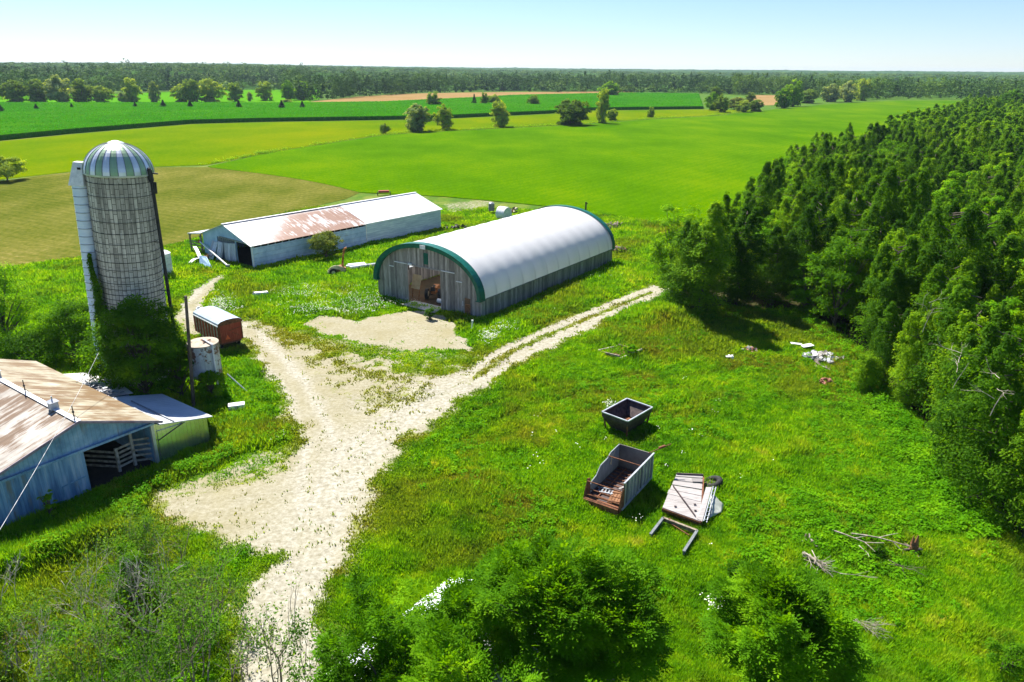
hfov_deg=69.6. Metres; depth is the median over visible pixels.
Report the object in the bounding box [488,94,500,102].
field tree
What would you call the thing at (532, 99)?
field tree
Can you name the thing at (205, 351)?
feed bin
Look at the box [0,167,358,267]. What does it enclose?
mown field
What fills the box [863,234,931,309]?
leafy tree
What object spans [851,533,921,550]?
fallen log
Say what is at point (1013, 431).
cedar tree
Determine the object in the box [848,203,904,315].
cedar tree
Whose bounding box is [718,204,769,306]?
cedar tree
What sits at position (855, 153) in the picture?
cedar tree
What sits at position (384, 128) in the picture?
field tree
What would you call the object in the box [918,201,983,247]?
cedar tree
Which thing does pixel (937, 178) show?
cedar tree
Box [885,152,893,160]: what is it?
leafy tree
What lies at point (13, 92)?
field tree
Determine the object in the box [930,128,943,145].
cedar tree
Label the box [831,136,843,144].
cedar tree
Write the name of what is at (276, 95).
hay field
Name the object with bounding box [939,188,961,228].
cedar tree
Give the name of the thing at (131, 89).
field tree
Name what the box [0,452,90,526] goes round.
sliding door
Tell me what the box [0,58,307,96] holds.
woods
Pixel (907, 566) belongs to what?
fallen branch
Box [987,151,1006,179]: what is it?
cedar tree
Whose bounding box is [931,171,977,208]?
leafy tree
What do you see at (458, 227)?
tyre row scrap
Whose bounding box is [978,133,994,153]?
cedar tree
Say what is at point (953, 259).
cedar tree
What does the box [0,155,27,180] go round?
field bush
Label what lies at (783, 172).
cedar tree
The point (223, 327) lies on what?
red wagon
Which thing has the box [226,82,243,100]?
field tree
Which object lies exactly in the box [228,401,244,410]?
white chest
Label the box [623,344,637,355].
leafy shrub
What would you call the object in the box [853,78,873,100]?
field tree
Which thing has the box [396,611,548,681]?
ash tree
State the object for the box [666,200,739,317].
cedar tree
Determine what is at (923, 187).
cedar tree
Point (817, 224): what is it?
cedar tree
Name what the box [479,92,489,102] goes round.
field tree
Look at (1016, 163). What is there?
cedar tree
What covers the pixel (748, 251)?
cedar tree
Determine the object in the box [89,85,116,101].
field tree
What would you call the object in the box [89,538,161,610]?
leafy bush
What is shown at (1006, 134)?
cedar tree
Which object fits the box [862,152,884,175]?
cedar tree
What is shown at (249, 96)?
field tree
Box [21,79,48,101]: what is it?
field tree
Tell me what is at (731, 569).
leafy shrub
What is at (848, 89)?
field tree
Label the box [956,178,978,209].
cedar tree
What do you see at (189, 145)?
pale hay field
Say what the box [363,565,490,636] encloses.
ash tree
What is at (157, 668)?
bare shrub
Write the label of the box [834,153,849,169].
cedar tree
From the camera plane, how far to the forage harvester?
93.61 m
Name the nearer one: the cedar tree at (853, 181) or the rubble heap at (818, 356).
the rubble heap at (818, 356)
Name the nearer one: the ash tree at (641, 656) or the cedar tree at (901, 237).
the ash tree at (641, 656)
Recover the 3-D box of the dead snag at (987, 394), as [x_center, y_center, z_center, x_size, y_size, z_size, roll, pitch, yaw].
[25.261,2.711,39.159,2.249,2.929,3.180,0,20,0]
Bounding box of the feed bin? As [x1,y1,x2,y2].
[185,337,246,390]
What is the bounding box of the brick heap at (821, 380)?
[819,377,834,383]
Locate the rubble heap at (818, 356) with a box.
[802,350,843,363]
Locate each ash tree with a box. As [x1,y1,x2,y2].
[308,621,425,681]
[341,569,426,681]
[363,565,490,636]
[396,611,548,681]
[404,561,522,681]
[464,528,649,681]
[475,532,577,678]
[545,558,675,681]
[696,556,877,681]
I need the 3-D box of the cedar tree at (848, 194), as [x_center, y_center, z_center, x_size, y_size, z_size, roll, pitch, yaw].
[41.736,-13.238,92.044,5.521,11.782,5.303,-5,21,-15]
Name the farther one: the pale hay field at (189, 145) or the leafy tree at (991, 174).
the pale hay field at (189, 145)
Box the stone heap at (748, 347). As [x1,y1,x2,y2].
[741,345,757,351]
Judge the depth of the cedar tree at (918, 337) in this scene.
56.66 m
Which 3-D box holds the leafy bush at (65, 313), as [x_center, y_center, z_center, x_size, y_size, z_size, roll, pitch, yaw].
[-39.492,-1.026,65.486,7.611,5.883,6.431,-9,22,-23]
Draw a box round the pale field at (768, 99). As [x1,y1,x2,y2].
[754,95,784,104]
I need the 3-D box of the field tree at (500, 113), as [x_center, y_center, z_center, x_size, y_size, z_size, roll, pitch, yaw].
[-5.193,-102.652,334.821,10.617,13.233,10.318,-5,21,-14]
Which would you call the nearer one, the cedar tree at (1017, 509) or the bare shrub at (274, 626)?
the bare shrub at (274, 626)
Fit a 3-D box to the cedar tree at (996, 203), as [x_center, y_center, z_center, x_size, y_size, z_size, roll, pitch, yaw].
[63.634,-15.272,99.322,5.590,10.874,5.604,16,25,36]
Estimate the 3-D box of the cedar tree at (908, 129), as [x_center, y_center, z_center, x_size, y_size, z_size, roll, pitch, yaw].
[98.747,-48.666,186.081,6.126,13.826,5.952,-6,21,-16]
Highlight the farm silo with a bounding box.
[68,140,176,386]
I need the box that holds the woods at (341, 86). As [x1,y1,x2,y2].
[275,67,760,100]
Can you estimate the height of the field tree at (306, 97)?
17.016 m
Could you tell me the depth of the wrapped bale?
129.28 m
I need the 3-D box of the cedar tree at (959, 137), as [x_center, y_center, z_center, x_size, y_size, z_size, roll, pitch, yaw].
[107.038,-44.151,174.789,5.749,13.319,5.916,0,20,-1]
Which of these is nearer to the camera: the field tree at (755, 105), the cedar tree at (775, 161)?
the cedar tree at (775, 161)
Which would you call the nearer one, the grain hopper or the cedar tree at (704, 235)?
the grain hopper
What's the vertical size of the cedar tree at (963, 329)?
10.084 m
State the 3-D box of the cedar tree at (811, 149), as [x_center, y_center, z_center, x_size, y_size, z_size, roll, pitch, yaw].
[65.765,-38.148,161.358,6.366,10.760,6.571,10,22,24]
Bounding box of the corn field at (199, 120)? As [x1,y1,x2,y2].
[0,92,702,140]
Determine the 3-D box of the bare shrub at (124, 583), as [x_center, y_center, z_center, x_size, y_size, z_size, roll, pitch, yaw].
[-17.252,11.205,33.260,5.275,5.684,4.237,-11,23,-27]
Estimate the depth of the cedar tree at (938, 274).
59.50 m
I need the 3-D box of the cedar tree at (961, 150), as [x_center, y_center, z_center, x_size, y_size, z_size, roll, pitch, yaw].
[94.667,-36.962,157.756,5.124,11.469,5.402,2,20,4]
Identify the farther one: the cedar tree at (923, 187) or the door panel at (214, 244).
the door panel at (214, 244)
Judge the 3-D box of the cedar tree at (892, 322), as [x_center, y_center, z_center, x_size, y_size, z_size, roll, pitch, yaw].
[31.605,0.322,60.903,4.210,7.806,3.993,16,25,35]
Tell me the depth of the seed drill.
153.10 m
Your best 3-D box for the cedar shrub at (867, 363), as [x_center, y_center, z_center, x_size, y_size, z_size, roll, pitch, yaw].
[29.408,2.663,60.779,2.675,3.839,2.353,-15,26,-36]
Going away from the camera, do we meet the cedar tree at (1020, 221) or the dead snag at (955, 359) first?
the dead snag at (955, 359)
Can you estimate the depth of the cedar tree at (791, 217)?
92.69 m
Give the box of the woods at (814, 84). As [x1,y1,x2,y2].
[730,71,1023,98]
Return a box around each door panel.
[208,240,217,259]
[216,241,223,259]
[224,242,230,260]
[230,243,236,261]
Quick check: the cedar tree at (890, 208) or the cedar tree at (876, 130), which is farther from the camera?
the cedar tree at (876, 130)
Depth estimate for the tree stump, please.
40.67 m
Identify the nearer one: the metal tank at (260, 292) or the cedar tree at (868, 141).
the metal tank at (260, 292)
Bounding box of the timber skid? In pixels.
[649,517,697,554]
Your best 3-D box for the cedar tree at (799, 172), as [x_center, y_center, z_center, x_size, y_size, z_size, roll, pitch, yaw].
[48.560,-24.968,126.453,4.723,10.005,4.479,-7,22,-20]
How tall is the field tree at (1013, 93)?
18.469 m
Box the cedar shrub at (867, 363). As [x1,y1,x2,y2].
[849,351,882,391]
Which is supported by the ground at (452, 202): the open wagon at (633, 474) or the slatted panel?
the open wagon at (633, 474)
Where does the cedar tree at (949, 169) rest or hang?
on the ground at (452, 202)
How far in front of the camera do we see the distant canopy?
1376.09 m
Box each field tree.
[0,79,28,101]
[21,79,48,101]
[42,74,76,101]
[69,78,94,101]
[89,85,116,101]
[116,92,127,101]
[121,77,142,101]
[147,81,160,101]
[169,83,187,101]
[178,79,204,101]
[198,79,226,101]
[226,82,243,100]
[246,91,253,100]
[255,81,272,100]
[280,79,296,100]
[298,80,310,98]
[379,123,391,132]
[402,103,434,131]
[426,91,442,103]
[432,103,453,128]
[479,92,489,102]
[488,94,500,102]
[489,100,510,126]
[526,95,539,103]
[554,98,591,125]
[595,88,609,122]
[597,81,620,94]
[608,109,617,120]
[646,107,654,116]
[704,91,719,109]
[709,86,722,96]
[710,94,729,111]
[727,97,744,109]
[735,100,751,111]
[745,92,756,101]
[749,99,763,111]
[774,88,791,107]
[784,78,803,106]
[800,89,819,102]
[820,83,841,101]
[839,80,858,101]
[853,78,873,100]
[999,89,1023,109]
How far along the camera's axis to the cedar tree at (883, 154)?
137.68 m
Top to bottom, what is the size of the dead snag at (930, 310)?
3.149 m
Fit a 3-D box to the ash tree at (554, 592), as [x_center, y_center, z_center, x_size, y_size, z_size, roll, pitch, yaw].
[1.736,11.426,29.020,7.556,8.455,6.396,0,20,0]
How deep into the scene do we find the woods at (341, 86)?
830.55 m
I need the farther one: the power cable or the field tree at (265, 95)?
the field tree at (265, 95)
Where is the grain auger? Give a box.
[198,240,229,266]
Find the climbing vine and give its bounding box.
[86,253,110,353]
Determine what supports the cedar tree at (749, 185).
on the ground at (452, 202)
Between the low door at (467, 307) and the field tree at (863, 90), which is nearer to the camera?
the low door at (467, 307)
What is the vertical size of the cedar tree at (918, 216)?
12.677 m
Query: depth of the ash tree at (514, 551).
30.14 m
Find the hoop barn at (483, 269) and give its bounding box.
[373,205,614,317]
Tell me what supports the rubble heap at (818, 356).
on the ground at (452, 202)
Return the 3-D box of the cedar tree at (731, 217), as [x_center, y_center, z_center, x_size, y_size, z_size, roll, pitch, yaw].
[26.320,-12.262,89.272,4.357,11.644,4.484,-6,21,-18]
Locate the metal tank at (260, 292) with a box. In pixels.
[253,291,267,295]
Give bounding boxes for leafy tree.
[0,262,40,337]
[646,204,703,294]
[706,259,728,286]
[755,218,784,280]
[759,195,797,229]
[780,177,797,194]
[782,251,835,312]
[785,162,806,197]
[807,228,879,329]
[831,135,847,144]
[862,140,896,157]
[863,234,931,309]
[877,141,910,158]
[878,134,900,147]
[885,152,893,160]
[897,120,922,134]
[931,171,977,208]
[949,145,989,170]
[955,171,982,202]
[960,195,1012,231]
[968,165,996,188]
[974,296,1023,361]
[985,152,1014,180]
[989,214,1022,228]
[1003,255,1023,359]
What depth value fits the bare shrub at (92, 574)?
32.83 m
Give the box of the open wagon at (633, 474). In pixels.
[583,444,670,514]
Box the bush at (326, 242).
[306,230,342,256]
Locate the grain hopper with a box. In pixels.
[601,398,652,436]
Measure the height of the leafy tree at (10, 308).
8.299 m
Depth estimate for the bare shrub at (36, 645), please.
30.41 m
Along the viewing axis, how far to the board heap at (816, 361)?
66.28 m
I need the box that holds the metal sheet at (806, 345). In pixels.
[790,342,813,347]
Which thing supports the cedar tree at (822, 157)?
on the ground at (452, 202)
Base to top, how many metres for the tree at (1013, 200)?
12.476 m
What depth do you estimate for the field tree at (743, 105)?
467.37 m
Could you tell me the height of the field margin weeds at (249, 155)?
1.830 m
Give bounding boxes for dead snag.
[920,294,948,331]
[936,338,968,387]
[965,357,1013,415]
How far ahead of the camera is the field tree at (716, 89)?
614.96 m
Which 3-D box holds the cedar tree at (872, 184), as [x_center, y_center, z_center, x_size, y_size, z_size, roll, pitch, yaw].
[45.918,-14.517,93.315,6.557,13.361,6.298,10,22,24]
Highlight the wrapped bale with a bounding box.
[495,206,511,218]
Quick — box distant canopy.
[0,62,1023,97]
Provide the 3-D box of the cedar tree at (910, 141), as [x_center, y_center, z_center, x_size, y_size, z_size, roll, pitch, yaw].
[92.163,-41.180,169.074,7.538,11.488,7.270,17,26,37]
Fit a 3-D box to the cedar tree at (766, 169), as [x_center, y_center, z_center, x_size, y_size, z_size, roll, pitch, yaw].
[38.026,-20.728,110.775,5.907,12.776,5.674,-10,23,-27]
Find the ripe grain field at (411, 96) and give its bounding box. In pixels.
[313,92,635,101]
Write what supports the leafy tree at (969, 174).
on the ground at (452, 202)
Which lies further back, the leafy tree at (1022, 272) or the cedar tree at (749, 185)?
the cedar tree at (749, 185)
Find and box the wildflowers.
[207,272,773,608]
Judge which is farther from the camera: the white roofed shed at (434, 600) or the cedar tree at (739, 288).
the cedar tree at (739, 288)
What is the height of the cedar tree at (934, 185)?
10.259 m
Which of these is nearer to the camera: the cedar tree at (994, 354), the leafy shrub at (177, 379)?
the cedar tree at (994, 354)
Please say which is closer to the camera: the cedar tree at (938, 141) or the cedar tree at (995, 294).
the cedar tree at (995, 294)
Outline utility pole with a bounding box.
[184,296,195,406]
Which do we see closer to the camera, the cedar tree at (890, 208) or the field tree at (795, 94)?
the cedar tree at (890, 208)
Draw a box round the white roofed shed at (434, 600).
[326,577,538,681]
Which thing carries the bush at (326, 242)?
on the ground at (452, 202)
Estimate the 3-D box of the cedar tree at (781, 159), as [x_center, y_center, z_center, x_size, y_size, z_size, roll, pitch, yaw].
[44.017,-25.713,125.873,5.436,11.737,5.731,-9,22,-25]
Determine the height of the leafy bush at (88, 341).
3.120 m
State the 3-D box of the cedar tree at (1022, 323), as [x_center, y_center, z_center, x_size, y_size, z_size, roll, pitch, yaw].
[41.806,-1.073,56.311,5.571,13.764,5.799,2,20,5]
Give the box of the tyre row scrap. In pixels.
[443,224,466,228]
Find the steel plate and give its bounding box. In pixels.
[199,255,211,267]
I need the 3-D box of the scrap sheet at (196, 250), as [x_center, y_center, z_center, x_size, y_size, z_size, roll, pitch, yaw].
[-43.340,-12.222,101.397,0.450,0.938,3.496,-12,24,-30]
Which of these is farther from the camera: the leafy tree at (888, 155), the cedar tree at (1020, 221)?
the leafy tree at (888, 155)
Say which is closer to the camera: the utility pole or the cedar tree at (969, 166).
the utility pole
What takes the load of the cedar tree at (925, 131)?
on the ground at (452, 202)
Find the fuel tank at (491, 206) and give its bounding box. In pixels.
[488,202,494,212]
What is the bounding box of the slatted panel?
[607,491,620,503]
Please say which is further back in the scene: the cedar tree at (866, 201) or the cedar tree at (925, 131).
the cedar tree at (925, 131)
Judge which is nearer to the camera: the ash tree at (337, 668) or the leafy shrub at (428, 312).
the ash tree at (337, 668)
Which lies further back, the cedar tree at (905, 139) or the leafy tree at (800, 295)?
the cedar tree at (905, 139)
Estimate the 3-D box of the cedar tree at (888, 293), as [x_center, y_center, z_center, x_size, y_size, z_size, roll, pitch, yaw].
[33.686,-3.600,65.776,5.710,11.814,5.486,5,21,13]
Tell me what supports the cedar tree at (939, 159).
on the ground at (452, 202)
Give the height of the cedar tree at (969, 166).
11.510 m
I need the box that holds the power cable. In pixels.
[0,363,93,528]
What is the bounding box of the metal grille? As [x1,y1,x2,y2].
[596,486,614,494]
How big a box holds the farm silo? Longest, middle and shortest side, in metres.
19.680 x 6.787 x 4.980 m
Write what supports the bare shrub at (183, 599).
on the ground at (452, 202)
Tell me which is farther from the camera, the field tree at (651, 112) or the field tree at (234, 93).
the field tree at (234, 93)
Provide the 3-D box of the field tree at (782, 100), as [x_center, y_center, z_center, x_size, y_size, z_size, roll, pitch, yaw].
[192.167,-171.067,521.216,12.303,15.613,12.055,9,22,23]
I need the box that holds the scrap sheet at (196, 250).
[193,246,200,257]
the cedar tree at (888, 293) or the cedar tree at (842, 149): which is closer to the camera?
the cedar tree at (888, 293)
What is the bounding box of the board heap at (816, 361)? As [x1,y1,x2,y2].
[814,359,834,368]
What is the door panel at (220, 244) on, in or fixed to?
in the long shed at (273, 238)
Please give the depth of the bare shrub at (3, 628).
31.60 m
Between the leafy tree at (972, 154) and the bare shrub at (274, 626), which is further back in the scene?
the leafy tree at (972, 154)
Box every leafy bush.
[0,326,68,364]
[20,297,92,356]
[69,335,93,369]
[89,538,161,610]
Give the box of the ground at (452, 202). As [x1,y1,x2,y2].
[0,90,1023,681]
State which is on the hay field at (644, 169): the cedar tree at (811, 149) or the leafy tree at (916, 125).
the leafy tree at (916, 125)
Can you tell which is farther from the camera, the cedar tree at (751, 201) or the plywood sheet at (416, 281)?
the cedar tree at (751, 201)
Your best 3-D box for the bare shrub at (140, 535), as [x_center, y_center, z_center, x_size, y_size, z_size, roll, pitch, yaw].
[-18.472,10.245,36.884,4.562,4.948,4.242,0,20,0]
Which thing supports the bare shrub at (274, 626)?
on the gravel track
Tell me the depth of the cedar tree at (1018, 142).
162.26 m
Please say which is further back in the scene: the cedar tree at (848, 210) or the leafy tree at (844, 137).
the leafy tree at (844, 137)
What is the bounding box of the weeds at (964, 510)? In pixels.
[0,234,1005,681]
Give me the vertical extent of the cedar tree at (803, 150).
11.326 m
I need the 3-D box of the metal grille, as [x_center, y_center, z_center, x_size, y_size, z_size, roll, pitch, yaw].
[5.780,9.243,45.452,1.100,0.085,0.600,5,27,28]
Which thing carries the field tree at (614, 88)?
on the ground at (452, 202)
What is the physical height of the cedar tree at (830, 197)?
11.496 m
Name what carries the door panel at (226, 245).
in the long shed at (273, 238)
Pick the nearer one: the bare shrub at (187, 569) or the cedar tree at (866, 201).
the bare shrub at (187, 569)
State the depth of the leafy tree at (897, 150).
153.67 m
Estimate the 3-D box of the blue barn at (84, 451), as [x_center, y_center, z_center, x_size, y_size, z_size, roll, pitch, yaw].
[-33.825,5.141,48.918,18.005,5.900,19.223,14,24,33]
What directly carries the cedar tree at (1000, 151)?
on the ground at (452, 202)
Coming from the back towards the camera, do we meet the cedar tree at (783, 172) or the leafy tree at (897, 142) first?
the leafy tree at (897, 142)
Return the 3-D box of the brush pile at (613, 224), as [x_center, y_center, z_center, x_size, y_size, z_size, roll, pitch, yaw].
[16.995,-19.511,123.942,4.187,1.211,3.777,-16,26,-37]
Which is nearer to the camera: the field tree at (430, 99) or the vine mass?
the vine mass
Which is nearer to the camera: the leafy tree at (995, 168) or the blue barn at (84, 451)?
the blue barn at (84, 451)
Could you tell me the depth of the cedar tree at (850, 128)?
185.58 m
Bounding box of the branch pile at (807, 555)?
[802,550,838,576]
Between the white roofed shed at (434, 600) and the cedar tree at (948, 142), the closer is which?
the white roofed shed at (434, 600)
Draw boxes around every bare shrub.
[0,583,161,681]
[0,586,60,678]
[1,549,22,609]
[1,593,70,681]
[32,539,130,648]
[62,535,192,640]
[70,580,239,681]
[84,501,193,587]
[118,563,249,681]
[130,521,196,584]
[142,536,258,631]
[194,573,278,681]
[233,577,312,681]
[270,607,336,681]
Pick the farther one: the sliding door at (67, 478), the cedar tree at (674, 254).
the cedar tree at (674, 254)
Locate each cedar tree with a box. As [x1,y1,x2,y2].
[655,218,724,308]
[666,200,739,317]
[716,191,742,281]
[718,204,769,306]
[727,232,769,294]
[736,195,757,253]
[737,175,775,237]
[737,176,774,227]
[751,224,808,305]
[752,161,784,225]
[753,158,782,214]
[763,156,787,203]
[763,174,802,230]
[765,163,787,188]
[769,190,804,235]
[782,167,804,194]
[782,236,805,292]
[783,143,813,179]
[783,187,840,302]
[787,156,813,185]
[794,157,850,216]
[796,206,825,251]
[805,225,881,323]
[806,194,865,267]
[807,142,822,168]
[808,131,833,156]
[809,154,832,176]
[809,186,837,235]
[812,139,839,162]
[823,190,872,290]
[827,154,855,196]
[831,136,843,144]
[832,143,854,160]
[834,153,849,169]
[836,122,856,144]
[836,167,865,208]
[836,189,865,222]
[842,149,860,167]
[845,132,868,155]
[845,196,886,245]
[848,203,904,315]
[849,154,869,195]
[849,235,923,361]
[855,227,927,342]
[858,157,910,202]
[860,156,872,175]
[860,165,918,243]
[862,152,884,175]
[863,131,871,153]
[863,301,913,387]
[864,174,899,223]
[868,121,891,154]
[868,158,902,186]
[870,150,885,163]
[886,123,897,140]
[886,150,906,177]
[886,309,946,406]
[891,166,931,231]
[893,120,914,148]
[895,120,917,139]
[895,197,996,343]
[897,136,908,155]
[902,136,928,156]
[903,146,938,182]
[903,205,945,305]
[904,178,937,201]
[905,275,1023,417]
[907,256,980,387]
[908,135,926,163]
[908,173,934,205]
[913,127,937,145]
[914,158,940,203]
[915,232,978,300]
[918,158,937,191]
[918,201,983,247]
[918,334,1018,476]
[919,124,942,139]
[920,309,1002,446]
[921,320,1023,506]
[929,139,946,151]
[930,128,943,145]
[931,178,962,209]
[932,152,947,181]
[934,144,943,167]
[936,137,946,154]
[937,139,966,180]
[937,163,965,189]
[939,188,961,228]
[942,136,953,148]
[951,201,1020,281]
[952,231,1022,322]
[954,153,982,180]
[955,126,972,145]
[955,141,967,158]
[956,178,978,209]
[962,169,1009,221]
[963,121,991,164]
[966,167,990,187]
[971,276,1023,362]
[975,410,1023,537]
[977,189,1008,225]
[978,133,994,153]
[983,145,1001,165]
[983,230,1023,292]
[985,145,1004,163]
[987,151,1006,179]
[988,130,1010,155]
[990,398,1023,489]
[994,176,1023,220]
[997,161,1015,179]
[998,133,1023,158]
[1000,141,1023,164]
[1002,213,1023,249]
[1002,229,1023,271]
[1003,156,1023,194]
[1004,150,1023,176]
[1005,179,1023,214]
[1017,318,1023,383]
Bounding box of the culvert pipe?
[349,263,371,268]
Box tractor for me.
[424,284,440,298]
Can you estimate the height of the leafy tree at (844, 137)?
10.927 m
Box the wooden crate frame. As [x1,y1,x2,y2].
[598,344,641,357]
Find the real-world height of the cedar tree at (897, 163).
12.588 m
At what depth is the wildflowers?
79.92 m
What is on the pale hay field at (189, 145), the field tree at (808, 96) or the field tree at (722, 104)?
the field tree at (722, 104)
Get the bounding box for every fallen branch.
[840,571,873,577]
[853,617,895,640]
[888,559,925,577]
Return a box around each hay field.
[0,90,319,101]
[0,110,741,179]
[208,101,995,222]
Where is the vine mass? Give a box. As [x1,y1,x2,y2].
[71,293,193,395]
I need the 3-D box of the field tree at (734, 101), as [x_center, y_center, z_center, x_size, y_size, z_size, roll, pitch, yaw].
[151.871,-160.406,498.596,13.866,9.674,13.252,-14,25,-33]
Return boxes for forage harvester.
[327,247,346,274]
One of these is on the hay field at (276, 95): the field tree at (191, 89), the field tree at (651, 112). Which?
the field tree at (191, 89)
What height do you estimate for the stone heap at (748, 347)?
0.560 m
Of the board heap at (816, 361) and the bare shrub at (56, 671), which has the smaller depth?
the bare shrub at (56, 671)
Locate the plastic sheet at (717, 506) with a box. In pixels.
[709,494,723,517]
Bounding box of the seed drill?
[377,190,390,195]
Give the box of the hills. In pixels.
[0,62,1023,97]
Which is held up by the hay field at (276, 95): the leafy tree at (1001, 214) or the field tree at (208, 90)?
the field tree at (208, 90)
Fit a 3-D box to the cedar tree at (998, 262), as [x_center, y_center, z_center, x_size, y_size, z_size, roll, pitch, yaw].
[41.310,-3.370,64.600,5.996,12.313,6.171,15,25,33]
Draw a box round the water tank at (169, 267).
[161,250,172,273]
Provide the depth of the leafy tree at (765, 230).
89.63 m
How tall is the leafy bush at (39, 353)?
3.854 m
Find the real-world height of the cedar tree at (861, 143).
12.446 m
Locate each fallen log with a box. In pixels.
[832,530,883,549]
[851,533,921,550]
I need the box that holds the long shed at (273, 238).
[187,192,441,267]
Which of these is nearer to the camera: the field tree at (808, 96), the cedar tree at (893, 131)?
the cedar tree at (893, 131)
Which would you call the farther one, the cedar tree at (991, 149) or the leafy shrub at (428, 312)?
the cedar tree at (991, 149)
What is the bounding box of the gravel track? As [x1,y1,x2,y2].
[156,276,668,681]
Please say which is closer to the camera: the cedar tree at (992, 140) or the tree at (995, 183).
the tree at (995, 183)
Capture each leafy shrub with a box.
[153,345,195,395]
[194,370,229,399]
[424,308,434,319]
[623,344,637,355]
[725,560,745,577]
[871,541,887,556]
[972,630,1023,681]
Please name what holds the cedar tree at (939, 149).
on the ground at (452, 202)
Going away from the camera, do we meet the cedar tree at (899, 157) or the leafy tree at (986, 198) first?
the leafy tree at (986, 198)
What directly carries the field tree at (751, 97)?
on the pale field at (768, 99)
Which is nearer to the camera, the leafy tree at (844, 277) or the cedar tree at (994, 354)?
the cedar tree at (994, 354)
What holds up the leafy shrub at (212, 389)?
on the ground at (452, 202)
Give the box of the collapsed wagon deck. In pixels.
[662,473,715,524]
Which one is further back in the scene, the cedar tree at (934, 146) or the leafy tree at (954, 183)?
the cedar tree at (934, 146)
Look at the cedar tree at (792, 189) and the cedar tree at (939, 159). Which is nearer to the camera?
the cedar tree at (792, 189)
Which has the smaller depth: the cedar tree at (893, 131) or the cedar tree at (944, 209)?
the cedar tree at (944, 209)
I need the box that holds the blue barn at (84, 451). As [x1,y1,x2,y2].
[0,359,212,526]
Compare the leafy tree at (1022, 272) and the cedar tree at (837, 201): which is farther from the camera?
the cedar tree at (837, 201)
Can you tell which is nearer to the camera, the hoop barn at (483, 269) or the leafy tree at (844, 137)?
the hoop barn at (483, 269)
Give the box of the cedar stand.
[864,92,1023,145]
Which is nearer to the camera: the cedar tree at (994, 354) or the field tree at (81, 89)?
the cedar tree at (994, 354)
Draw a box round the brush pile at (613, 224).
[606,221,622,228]
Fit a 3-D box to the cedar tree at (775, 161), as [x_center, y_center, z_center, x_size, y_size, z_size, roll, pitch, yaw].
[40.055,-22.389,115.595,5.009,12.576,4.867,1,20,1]
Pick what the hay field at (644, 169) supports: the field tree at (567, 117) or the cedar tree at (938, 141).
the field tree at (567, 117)
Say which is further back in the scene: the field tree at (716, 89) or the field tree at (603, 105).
the field tree at (716, 89)
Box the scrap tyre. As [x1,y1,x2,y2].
[704,475,722,488]
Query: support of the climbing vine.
attached to the farm silo
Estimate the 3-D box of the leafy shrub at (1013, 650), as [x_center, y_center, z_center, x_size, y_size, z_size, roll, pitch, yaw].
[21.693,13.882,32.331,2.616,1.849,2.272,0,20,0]
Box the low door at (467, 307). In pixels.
[465,304,470,314]
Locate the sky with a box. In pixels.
[0,0,1023,71]
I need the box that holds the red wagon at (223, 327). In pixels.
[193,306,243,347]
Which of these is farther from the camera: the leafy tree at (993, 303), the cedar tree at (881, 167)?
the cedar tree at (881, 167)
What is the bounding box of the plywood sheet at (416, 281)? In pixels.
[411,274,421,298]
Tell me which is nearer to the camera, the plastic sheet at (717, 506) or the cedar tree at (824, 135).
the plastic sheet at (717, 506)
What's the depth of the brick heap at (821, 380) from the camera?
62.43 m
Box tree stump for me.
[904,535,922,558]
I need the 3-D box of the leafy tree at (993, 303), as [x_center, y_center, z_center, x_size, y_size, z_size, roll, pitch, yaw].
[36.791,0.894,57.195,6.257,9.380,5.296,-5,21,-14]
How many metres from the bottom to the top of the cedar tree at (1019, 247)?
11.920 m
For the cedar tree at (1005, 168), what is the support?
on the ground at (452, 202)
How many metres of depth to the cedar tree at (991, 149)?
169.88 m
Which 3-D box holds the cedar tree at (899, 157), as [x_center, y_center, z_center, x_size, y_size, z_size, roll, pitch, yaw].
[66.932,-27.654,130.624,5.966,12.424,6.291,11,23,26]
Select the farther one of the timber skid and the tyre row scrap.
the tyre row scrap
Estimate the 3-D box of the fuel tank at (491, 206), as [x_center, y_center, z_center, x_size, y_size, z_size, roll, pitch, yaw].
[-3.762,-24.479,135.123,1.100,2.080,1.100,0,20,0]
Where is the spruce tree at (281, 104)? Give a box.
[278,100,284,107]
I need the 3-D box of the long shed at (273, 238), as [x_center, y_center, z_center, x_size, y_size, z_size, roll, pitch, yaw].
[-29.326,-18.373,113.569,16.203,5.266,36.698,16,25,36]
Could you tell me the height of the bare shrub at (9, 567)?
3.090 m
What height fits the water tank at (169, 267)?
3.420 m
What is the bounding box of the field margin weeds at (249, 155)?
[199,110,752,163]
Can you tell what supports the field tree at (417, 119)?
on the pale hay field at (189, 145)
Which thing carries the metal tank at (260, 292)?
on the ground at (452, 202)
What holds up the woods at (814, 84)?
on the ground at (452, 202)
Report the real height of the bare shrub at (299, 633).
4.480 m

